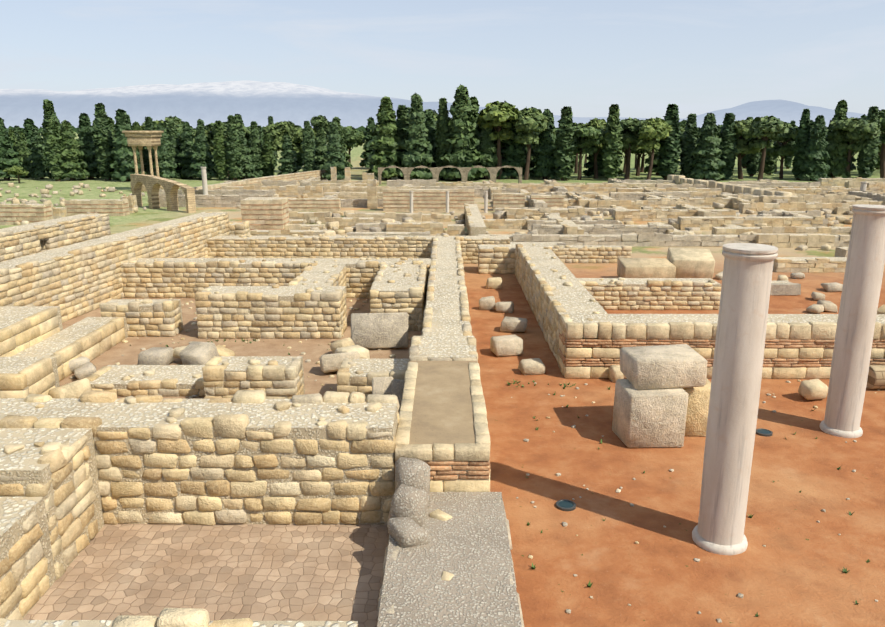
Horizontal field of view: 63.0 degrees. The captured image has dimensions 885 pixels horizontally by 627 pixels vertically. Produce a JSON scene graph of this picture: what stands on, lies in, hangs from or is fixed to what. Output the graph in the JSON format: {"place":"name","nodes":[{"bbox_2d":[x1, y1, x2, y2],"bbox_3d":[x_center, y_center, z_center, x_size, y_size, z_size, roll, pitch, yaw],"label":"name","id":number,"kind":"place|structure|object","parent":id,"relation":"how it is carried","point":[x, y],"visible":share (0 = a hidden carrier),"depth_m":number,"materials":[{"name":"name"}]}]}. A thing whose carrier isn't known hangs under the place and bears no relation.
{"place":"outdoors","nodes":[
{"label":"outdoors","id":0,"kind":"place"},
{"bbox_2d":[0,80,867,128],"bbox_3d":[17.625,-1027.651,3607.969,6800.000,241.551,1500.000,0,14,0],"label":"mountain range","id":1,"kind":"structure","parent":0,"point":[248,101],"depth_m":3033.92,"materials":[{"name":"blue"}]},
{"bbox_2d":[0,132,884,626],"bbox_3d":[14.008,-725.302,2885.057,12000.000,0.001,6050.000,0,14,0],"label":"ground","id":2,"kind":"structure","parent":0,"point":[790,574],"depth_m":9.74,"materials":[{"name":"soil"}]},
{"bbox_2d":[0,117,24,180],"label":"conifer tree","id":3,"kind":"object","parent":2,"relation":"on","point":[8,154],"visible":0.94,"depth_m":67.93,"materials":[{"name":"green plant"}]},
{"bbox_2d":[8,128,17,156],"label":"conifer tree","id":4,"kind":"object","parent":2,"relation":"on","point":[11,134],"visible":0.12,"depth_m":72.78,"materials":[{"name":"green plant"}]},
{"bbox_2d":[3,166,28,182],"bbox_3d":[-38.075,-12.449,64.757,1.872,1.639,2.040,9,17,33],"label":"pine tree","id":5,"kind":"object","parent":2,"relation":"on","point":[15,170],"visible":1,"depth_m":64.34,"materials":[{"name":"green plant"}]},
{"bbox_2d":[16,131,32,177],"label":"conifer tree","id":6,"kind":"object","parent":2,"relation":"on","point":[24,151],"visible":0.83,"depth_m":71.94,"materials":[{"name":"green plant"}]},
{"bbox_2d":[22,118,34,152],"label":"conifer tree","id":7,"kind":"object","parent":2,"relation":"on","point":[28,124],"visible":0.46,"depth_m":81.53,"materials":[{"name":"green plant"}]},
{"bbox_2d":[28,125,51,179],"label":"conifer tree","id":8,"kind":"object","parent":2,"relation":"on","point":[39,166],"visible":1,"depth_m":69.99,"materials":[{"name":"green plant"}]},
{"bbox_2d":[41,99,63,180],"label":"cypress tree","id":9,"kind":"object","parent":2,"relation":"on","point":[53,158],"visible":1,"depth_m":66.73,"materials":[{"name":"green plant"}]},
{"bbox_2d":[59,120,89,180],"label":"conifer tree","id":10,"kind":"object","parent":2,"relation":"on","point":[74,163],"visible":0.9,"depth_m":67.80,"materials":[{"name":"green plant"}]},
{"bbox_2d":[76,113,100,178],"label":"conifer tree","id":11,"kind":"object","parent":2,"relation":"on","point":[85,132],"visible":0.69,"depth_m":69.50,"materials":[{"name":"green plant"}]},
{"bbox_2d":[93,103,114,180],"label":"cypress tree","id":12,"kind":"object","parent":2,"relation":"on","point":[104,144],"visible":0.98,"depth_m":67.69,"materials":[{"name":"green plant"}]},
{"bbox_2d":[106,116,114,147],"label":"conifer tree","id":13,"kind":"object","parent":2,"relation":"on","point":[111,122],"visible":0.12,"depth_m":79.82,"materials":[{"name":"green plant"}]},
{"bbox_2d":[110,109,147,180],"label":"conifer tree","id":14,"kind":"object","parent":2,"relation":"on","point":[122,164],"visible":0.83,"depth_m":66.55,"materials":[{"name":"green plant"}]},
{"bbox_2d":[131,121,148,174],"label":"conifer tree","id":15,"kind":"object","parent":2,"relation":"on","point":[135,126],"visible":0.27,"depth_m":70.66,"materials":[{"name":"green plant"}]},
{"bbox_2d":[122,131,163,190],"bbox_3d":[-23.309,-12.002,56.759,2.318,4.611,2.318,0,14,0],"label":"columned monument","id":16,"kind":"object","parent":2,"relation":"on","point":[147,139],"visible":0.67,"depth_m":55.90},
{"bbox_2d":[143,117,155,174],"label":"cypress tree","id":17,"kind":"object","parent":2,"relation":"on","point":[148,121],"visible":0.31,"depth_m":69.74,"materials":[{"name":"green plant"}]},
{"bbox_2d":[130,174,195,212],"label":"arched wall","id":18,"kind":"structure","parent":2,"relation":"on","point":[152,184],"depth_m":42.84,"materials":[{"name":"stone"}]},
{"bbox_2d":[152,122,178,178],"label":"conifer tree","id":19,"kind":"object","parent":2,"relation":"on","point":[166,165],"visible":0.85,"depth_m":67.90,"materials":[{"name":"green plant"}]},
{"bbox_2d":[163,116,183,125],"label":"pine tree","id":20,"kind":"object","parent":2,"relation":"on","point":[175,120],"visible":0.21,"depth_m":87.26,"materials":[{"name":"green plant"}]},
{"bbox_2d":[166,122,181,177],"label":"conifer tree","id":21,"kind":"object","parent":2,"relation":"on","point":[173,134],"visible":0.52,"depth_m":71.48,"materials":[{"name":"green plant"}]},
{"bbox_2d":[177,121,199,178],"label":"conifer tree","id":22,"kind":"object","parent":2,"relation":"on","point":[186,152],"visible":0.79,"depth_m":70.70,"materials":[{"name":"green plant"}]},
{"bbox_2d":[180,130,213,153],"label":"pine tree","id":23,"kind":"object","parent":2,"relation":"on","point":[210,136],"visible":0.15,"depth_m":72.45,"materials":[{"name":"green plant"}]},
{"bbox_2d":[189,125,217,178],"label":"conifer tree","id":24,"kind":"object","parent":2,"relation":"on","point":[201,156],"visible":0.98,"depth_m":68.79,"materials":[{"name":"green plant"}]},
{"bbox_2d":[201,167,207,194],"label":"column","id":25,"kind":"structure","parent":2,"relation":"on","point":[204,181],"depth_m":47.22,"materials":[{"name":"stone"}]},
{"bbox_2d":[23,524,388,626],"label":"paved floor","id":26,"kind":"structure","parent":2,"relation":"on","point":[288,572],"depth_m":7.70,"materials":[{"name":"stone"}]},
{"bbox_2d":[213,120,227,180],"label":"cypress tree","id":27,"kind":"object","parent":2,"relation":"on","point":[220,162],"visible":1,"depth_m":67.94,"materials":[{"name":"green plant"}]},
{"bbox_2d":[207,122,250,175],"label":"pine tree","id":28,"kind":"object","parent":2,"relation":"on","point":[210,129],"visible":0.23,"depth_m":72.05,"materials":[{"name":"green plant"}]},
{"bbox_2d":[225,115,241,180],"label":"cypress tree","id":29,"kind":"object","parent":2,"relation":"on","point":[233,155],"visible":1,"depth_m":67.87,"materials":[{"name":"green plant"}]},
{"bbox_2d":[235,114,243,124],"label":"conifer tree","id":30,"kind":"object","parent":2,"relation":"on","point":[238,118],"visible":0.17,"depth_m":86.68,"materials":[{"name":"green plant"}]},
{"bbox_2d":[228,126,257,179],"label":"conifer tree","id":31,"kind":"object","parent":2,"relation":"on","point":[247,167],"visible":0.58,"depth_m":69.88,"materials":[{"name":"green plant"}]},
{"bbox_2d":[248,121,262,148],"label":"cypress tree","id":32,"kind":"object","parent":2,"relation":"on","point":[253,125],"visible":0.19,"depth_m":73.80,"materials":[{"name":"green plant"}]},
{"bbox_2d":[246,129,266,177],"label":"conifer tree","id":33,"kind":"object","parent":2,"relation":"on","point":[254,142],"visible":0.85,"depth_m":71.72,"materials":[{"name":"green plant"}]},
{"bbox_2d":[261,134,275,176],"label":"cypress tree","id":34,"kind":"object","parent":2,"relation":"on","point":[268,157],"visible":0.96,"depth_m":71.89,"materials":[{"name":"green plant"}]},
{"bbox_2d":[267,116,278,165],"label":"cypress tree","id":35,"kind":"object","parent":2,"relation":"on","point":[270,121],"visible":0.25,"depth_m":89.72,"materials":[{"name":"green plant"}]},
{"bbox_2d":[263,121,296,150],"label":"pine tree","id":36,"kind":"object","parent":2,"relation":"on","point":[277,131],"visible":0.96,"depth_m":73.22,"materials":[{"name":"green plant"}]},
{"bbox_2d":[277,134,300,174],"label":"conifer tree","id":37,"kind":"object","parent":2,"relation":"on","point":[287,160],"visible":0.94,"depth_m":69.89,"materials":[{"name":"green plant"}]},
{"bbox_2d":[281,127,301,152],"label":"pine tree","id":38,"kind":"object","parent":2,"relation":"on","point":[296,148],"visible":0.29,"depth_m":80.86,"materials":[{"name":"green plant"}]},
{"bbox_2d":[294,125,302,167],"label":"cypress tree","id":39,"kind":"object","parent":2,"relation":"on","point":[298,156],"visible":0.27,"depth_m":91.27,"materials":[{"name":"green plant"}]},
{"bbox_2d":[291,127,316,151],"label":"pine tree","id":40,"kind":"object","parent":2,"relation":"on","point":[297,135],"visible":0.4,"depth_m":80.47,"materials":[{"name":"green plant"}]},
{"bbox_2d":[301,121,315,171],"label":"cypress tree","id":41,"kind":"object","parent":2,"relation":"on","point":[308,154],"visible":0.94,"depth_m":68.82,"materials":[{"name":"green plant"}]},
{"bbox_2d":[310,115,330,143],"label":"pine tree","id":42,"kind":"object","parent":2,"relation":"on","point":[317,122],"visible":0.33,"depth_m":88.03,"materials":[{"name":"green plant"}]},
{"bbox_2d":[314,127,327,169],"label":"conifer tree","id":43,"kind":"object","parent":2,"relation":"on","point":[320,148],"visible":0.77,"depth_m":70.60,"materials":[{"name":"green plant"}]},
{"bbox_2d":[322,121,347,179],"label":"conifer tree","id":44,"kind":"object","parent":2,"relation":"on","point":[334,156],"visible":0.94,"depth_m":67.72,"materials":[{"name":"green plant"}]},
{"bbox_2d":[327,117,352,168],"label":"conifer tree","id":45,"kind":"object","parent":2,"relation":"on","point":[336,119],"visible":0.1,"depth_m":81.88,"materials":[{"name":"green plant"}]},
{"bbox_2d":[338,129,346,161],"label":"cypress tree","id":46,"kind":"object","parent":2,"relation":"on","point":[342,142],"visible":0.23,"depth_m":74.54,"materials":[{"name":"green plant"}]},
{"bbox_2d":[342,126,365,162],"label":"pine tree","id":47,"kind":"object","parent":2,"relation":"on","point":[353,136],"visible":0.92,"depth_m":87.92,"materials":[{"name":"green plant"}]},
{"bbox_2d":[360,117,375,167],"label":"conifer tree","id":48,"kind":"object","parent":2,"relation":"on","point":[368,149],"visible":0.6,"depth_m":87.96,"materials":[{"name":"green plant"}]},
{"bbox_2d":[365,96,403,179],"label":"conifer tree","id":49,"kind":"object","parent":2,"relation":"on","point":[384,143],"visible":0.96,"depth_m":68.05,"materials":[{"name":"green plant"}]},
{"bbox_2d":[395,105,408,178],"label":"cypress tree","id":50,"kind":"object","parent":2,"relation":"on","point":[401,121],"visible":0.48,"depth_m":69.04,"materials":[{"name":"green plant"}]},
{"bbox_2d":[8,126,797,131],"bbox_3d":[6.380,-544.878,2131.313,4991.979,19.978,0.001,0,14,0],"label":"distant woods hedge","id":51,"kind":"object","parent":2,"relation":"on","point":[76,129],"visible":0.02,"depth_m":2135.21,"materials":[{"name":"green plant"}]},
{"bbox_2d":[409,191,412,212],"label":"column","id":52,"kind":"structure","parent":2,"relation":"on","point":[411,201],"depth_m":41.46,"materials":[{"name":"stone"}]},
{"bbox_2d":[400,93,435,179],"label":"conifer tree","id":53,"kind":"object","parent":2,"relation":"on","point":[416,145],"visible":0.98,"depth_m":67.16,"materials":[{"name":"green plant"}]},
{"bbox_2d":[425,111,436,178],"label":"conifer tree","id":54,"kind":"object","parent":2,"relation":"on","point":[430,122],"visible":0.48,"depth_m":70.11,"materials":[{"name":"green plant"}]},
{"bbox_2d":[433,98,449,179],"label":"cypress tree","id":55,"kind":"object","parent":2,"relation":"on","point":[442,134],"visible":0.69,"depth_m":68.26,"materials":[{"name":"green plant"}]},
{"bbox_2d":[0,234,884,626],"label":"stone walls","id":56,"kind":"structure","parent":2,"relation":"on","point":[258,440],"depth_m":9.13,"materials":[{"name":"stone"}]},
{"bbox_2d":[0,164,884,322],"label":"ruined walls","id":57,"kind":"structure","parent":2,"relation":"on","point":[72,259],"depth_m":34.23,"materials":[{"name":"stone"}]},
{"bbox_2d":[0,183,884,412],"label":"rubble stones","id":58,"kind":"object","parent":2,"relation":"on","point":[377,330],"visible":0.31,"depth_m":15.57,"materials":[{"name":"stone"}]},
{"bbox_2d":[445,191,448,212],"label":"column","id":59,"kind":"structure","parent":2,"relation":"on","point":[447,201],"depth_m":41.49,"materials":[{"name":"stone"}]},
{"bbox_2d":[378,166,521,184],"bbox_3d":[0.664,-12.235,63.750,12.676,1.618,0.600,0,14,-1],"label":"arcade","id":60,"kind":"object","parent":2,"relation":"on","point":[464,171],"visible":0.9,"depth_m":63.40},
{"bbox_2d":[439,84,485,180],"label":"conifer tree","id":61,"kind":"object","parent":2,"relation":"on","point":[461,140],"visible":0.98,"depth_m":66.88,"materials":[{"name":"green plant"}]},
{"bbox_2d":[454,96,489,177],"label":"conifer tree","id":62,"kind":"object","parent":2,"relation":"on","point":[475,105],"visible":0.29,"depth_m":70.68,"materials":[{"name":"green plant"}]},
{"bbox_2d":[69,298,879,626],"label":"pebbles","id":63,"kind":"object","parent":2,"relation":"on","point":[719,620],"visible":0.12,"depth_m":12.82,"materials":[{"name":"stone"}]},
{"bbox_2d":[484,191,487,212],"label":"column","id":64,"kind":"structure","parent":2,"relation":"on","point":[486,202],"depth_m":41.54,"materials":[{"name":"stone"}]},
{"bbox_2d":[476,125,500,178],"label":"conifer tree","id":65,"kind":"object","parent":2,"relation":"on","point":[486,148],"visible":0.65,"depth_m":69.42,"materials":[{"name":"green plant"}]},
{"bbox_2d":[477,101,520,178],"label":"pine tree","id":66,"kind":"object","parent":2,"relation":"on","point":[498,117],"visible":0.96,"depth_m":68.05,"materials":[{"name":"green plant"}]},
{"bbox_2d":[130,233,869,616],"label":"weed tufts","id":67,"kind":"object","parent":2,"relation":"on","point":[644,471],"visible":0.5,"depth_m":10.93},
{"bbox_2d":[500,110,530,178],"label":"conifer tree","id":68,"kind":"object","parent":2,"relation":"on","point":[513,153],"visible":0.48,"depth_m":70.34,"materials":[{"name":"green plant"}]},
{"bbox_2d":[513,107,548,179],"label":"pine tree","id":69,"kind":"object","parent":2,"relation":"on","point":[528,122],"visible":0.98,"depth_m":67.68,"materials":[{"name":"green plant"}]},
{"bbox_2d":[524,131,539,173],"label":"conifer tree","id":70,"kind":"object","parent":2,"relation":"on","point":[532,157],"visible":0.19,"depth_m":72.86,"materials":[{"name":"green plant"}]},
{"bbox_2d":[531,108,557,178],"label":"conifer tree","id":71,"kind":"object","parent":2,"relation":"on","point":[544,159],"visible":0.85,"depth_m":69.41,"materials":[{"name":"green plant"}]},
{"bbox_2d":[387,344,710,547],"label":"fallen blocks","id":72,"kind":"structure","parent":2,"relation":"on","point":[662,396],"depth_m":10.67,"materials":[{"name":"stone"}]},
{"bbox_2d":[553,106,576,180],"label":"cypress tree","id":73,"kind":"object","parent":2,"relation":"on","point":[565,146],"visible":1,"depth_m":67.42,"materials":[{"name":"green plant"}]},
{"bbox_2d":[556,499,575,510],"bbox_3d":[1.554,2.413,9.088,0.250,0.035,0.250,0,14,0],"label":"ground disc","id":74,"kind":"object","parent":2,"relation":"on","point":[565,505],"visible":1,"depth_m":9.06,"materials":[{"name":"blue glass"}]},
{"bbox_2d":[574,122,580,173],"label":"pine tree","id":75,"kind":"object","parent":2,"relation":"on","point":[576,167],"depth_m":79.77,"materials":[{"name":"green plant"}]},
{"bbox_2d":[574,125,605,179],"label":"pine tree","id":76,"kind":"object","parent":2,"relation":"on","point":[588,139],"visible":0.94,"depth_m":68.09,"materials":[{"name":"green plant"}]},
{"bbox_2d":[579,118,605,178],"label":"pine tree","id":77,"kind":"object","parent":2,"relation":"on","point":[599,123],"visible":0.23,"depth_m":70.18,"materials":[{"name":"green plant"}]},
{"bbox_2d":[583,148,605,176],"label":"conifer tree","id":78,"kind":"object","parent":2,"relation":"on","point":[589,165],"visible":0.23,"depth_m":72.48,"materials":[{"name":"green plant"}]},
{"bbox_2d":[601,104,622,180],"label":"cypress tree","id":79,"kind":"object","parent":2,"relation":"on","point":[611,153],"visible":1,"depth_m":67.44,"materials":[{"name":"green plant"}]},
{"bbox_2d":[622,149,627,172],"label":"pine tree","id":80,"kind":"object","parent":2,"relation":"on","point":[625,158],"visible":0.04,"depth_m":81.18,"materials":[{"name":"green plant"}]},
{"bbox_2d":[620,117,646,178],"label":"pine tree","id":81,"kind":"object","parent":2,"relation":"on","point":[630,139],"visible":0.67,"depth_m":69.27,"materials":[{"name":"green plant"}]},
{"bbox_2d":[632,153,646,171],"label":"pine tree","id":82,"kind":"object","parent":2,"relation":"on","point":[642,162],"depth_m":82.23,"materials":[{"name":"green plant"}]},
{"bbox_2d":[631,138,658,175],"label":"pine tree","id":83,"kind":"object","parent":2,"relation":"on","point":[639,150],"visible":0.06,"depth_m":73.97,"materials":[{"name":"green plant"}]},
{"bbox_2d":[643,149,658,174],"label":"conifer tree","id":84,"kind":"object","parent":2,"relation":"on","point":[654,167],"visible":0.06,"depth_m":76.48,"materials":[{"name":"green plant"}]},
{"bbox_2d":[638,117,672,179],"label":"pine tree","id":85,"kind":"object","parent":2,"relation":"on","point":[651,130],"visible":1,"depth_m":67.01,"materials":[{"name":"green plant"}]},
{"bbox_2d":[657,104,681,179],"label":"cypress tree","id":86,"kind":"object","parent":2,"relation":"on","point":[669,152],"visible":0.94,"depth_m":68.28,"materials":[{"name":"green plant"}]},
{"bbox_2d":[679,113,698,177],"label":"cypress tree","id":87,"kind":"object","parent":2,"relation":"on","point":[689,139],"visible":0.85,"depth_m":69.42,"materials":[{"name":"green plant"}]},
{"bbox_2d":[686,113,726,180],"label":"conifer tree","id":88,"kind":"object","parent":2,"relation":"on","point":[706,163],"visible":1,"depth_m":67.33,"materials":[{"name":"green plant"}]},
{"bbox_2d":[717,113,737,179],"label":"cypress tree","id":89,"kind":"object","parent":2,"relation":"on","point":[727,145],"visible":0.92,"depth_m":68.32,"materials":[{"name":"green plant"}]},
{"bbox_2d":[692,243,777,554],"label":"column","id":90,"kind":"structure","parent":2,"relation":"on","point":[737,368],"depth_m":7.71,"materials":[{"name":"stone"}]},
{"bbox_2d":[741,117,752,167],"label":"cypress tree","id":91,"kind":"object","parent":2,"relation":"on","point":[744,159],"visible":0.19,"depth_m":90.35,"materials":[{"name":"green plant"}]},
{"bbox_2d":[734,119,762,178],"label":"pine tree","id":92,"kind":"object","parent":2,"relation":"on","point":[741,130],"visible":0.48,"depth_m":68.65,"materials":[{"name":"green plant"}]},
{"bbox_2d":[745,137,760,176],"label":"cypress tree","id":93,"kind":"object","parent":2,"relation":"on","point":[752,163],"visible":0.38,"depth_m":74.24,"materials":[{"name":"green plant"}]},
{"bbox_2d":[756,428,772,436],"bbox_3d":[5.023,1.858,11.282,0.250,0.035,0.250,0,14,0],"label":"ground disc","id":94,"kind":"object","parent":2,"relation":"on","point":[764,432],"visible":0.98,"depth_m":11.25,"materials":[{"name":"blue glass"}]},
{"bbox_2d":[743,116,788,180],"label":"pine tree","id":95,"kind":"object","parent":2,"relation":"on","point":[765,128],"visible":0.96,"depth_m":66.79,"materials":[{"name":"green plant"}]},
{"bbox_2d":[764,140,778,174],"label":"cypress tree","id":96,"kind":"object","parent":2,"relation":"on","point":[770,164],"visible":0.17,"depth_m":77.26,"materials":[{"name":"green plant"}]},
{"bbox_2d":[766,126,798,178],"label":"pine tree","id":97,"kind":"object","parent":2,"relation":"on","point":[782,150],"visible":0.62,"depth_m":70.26,"materials":[{"name":"green plant"}]},
{"bbox_2d":[783,120,795,168],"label":"cypress tree","id":98,"kind":"object","parent":2,"relation":"on","point":[788,162],"visible":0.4,"depth_m":89.46,"materials":[{"name":"green plant"}]},
{"bbox_2d":[792,109,810,179],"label":"cypress tree","id":99,"kind":"object","parent":2,"relation":"on","point":[802,139],"visible":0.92,"depth_m":68.41,"materials":[{"name":"green plant"}]},
{"bbox_2d":[795,115,831,180],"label":"conifer tree","id":100,"kind":"object","parent":2,"relation":"on","point":[814,166],"visible":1,"depth_m":67.46,"materials":[{"name":"green plant"}]},
{"bbox_2d":[824,100,851,177],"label":"conifer tree","id":101,"kind":"object","parent":2,"relation":"on","point":[836,149],"visible":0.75,"depth_m":69.11,"materials":[{"name":"green plant"}]},
{"bbox_2d":[845,152,855,170],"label":"conifer tree","id":102,"kind":"object","parent":2,"relation":"on","point":[852,167],"visible":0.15,"depth_m":81.99,"materials":[{"name":"green plant"}]},
{"bbox_2d":[820,204,884,437],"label":"column","id":103,"kind":"structure","parent":2,"relation":"on","point":[859,302],"depth_m":10.80,"materials":[{"name":"stone"}]},
{"bbox_2d":[830,117,880,177],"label":"pine tree","id":104,"kind":"object","parent":2,"relation":"on","point":[858,132],"visible":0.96,"depth_m":67.02,"materials":[{"name":"green plant"}]},
{"bbox_2d":[855,106,880,177],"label":"cypress tree","id":105,"kind":"object","parent":2,"relation":"on","point":[866,159],"visible":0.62,"depth_m":67.47,"materials":[{"name":"green plant"}]},
{"bbox_2d":[860,109,884,177],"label":"pine tree","id":106,"kind":"object","parent":2,"relation":"on","point":[881,112],"visible":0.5,"depth_m":70.04,"materials":[{"name":"green plant"}]},
{"bbox_2d":[866,365,884,388],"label":"fallen drum","id":107,"kind":"object","parent":2,"relation":"on","point":[876,377],"visible":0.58,"depth_m":13.05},
{"bbox_2d":[0,0,884,118],"label":"sky","id":108,"kind":"structure","parent":0,"point":[642,57],"materials":[{"name":"blue"}]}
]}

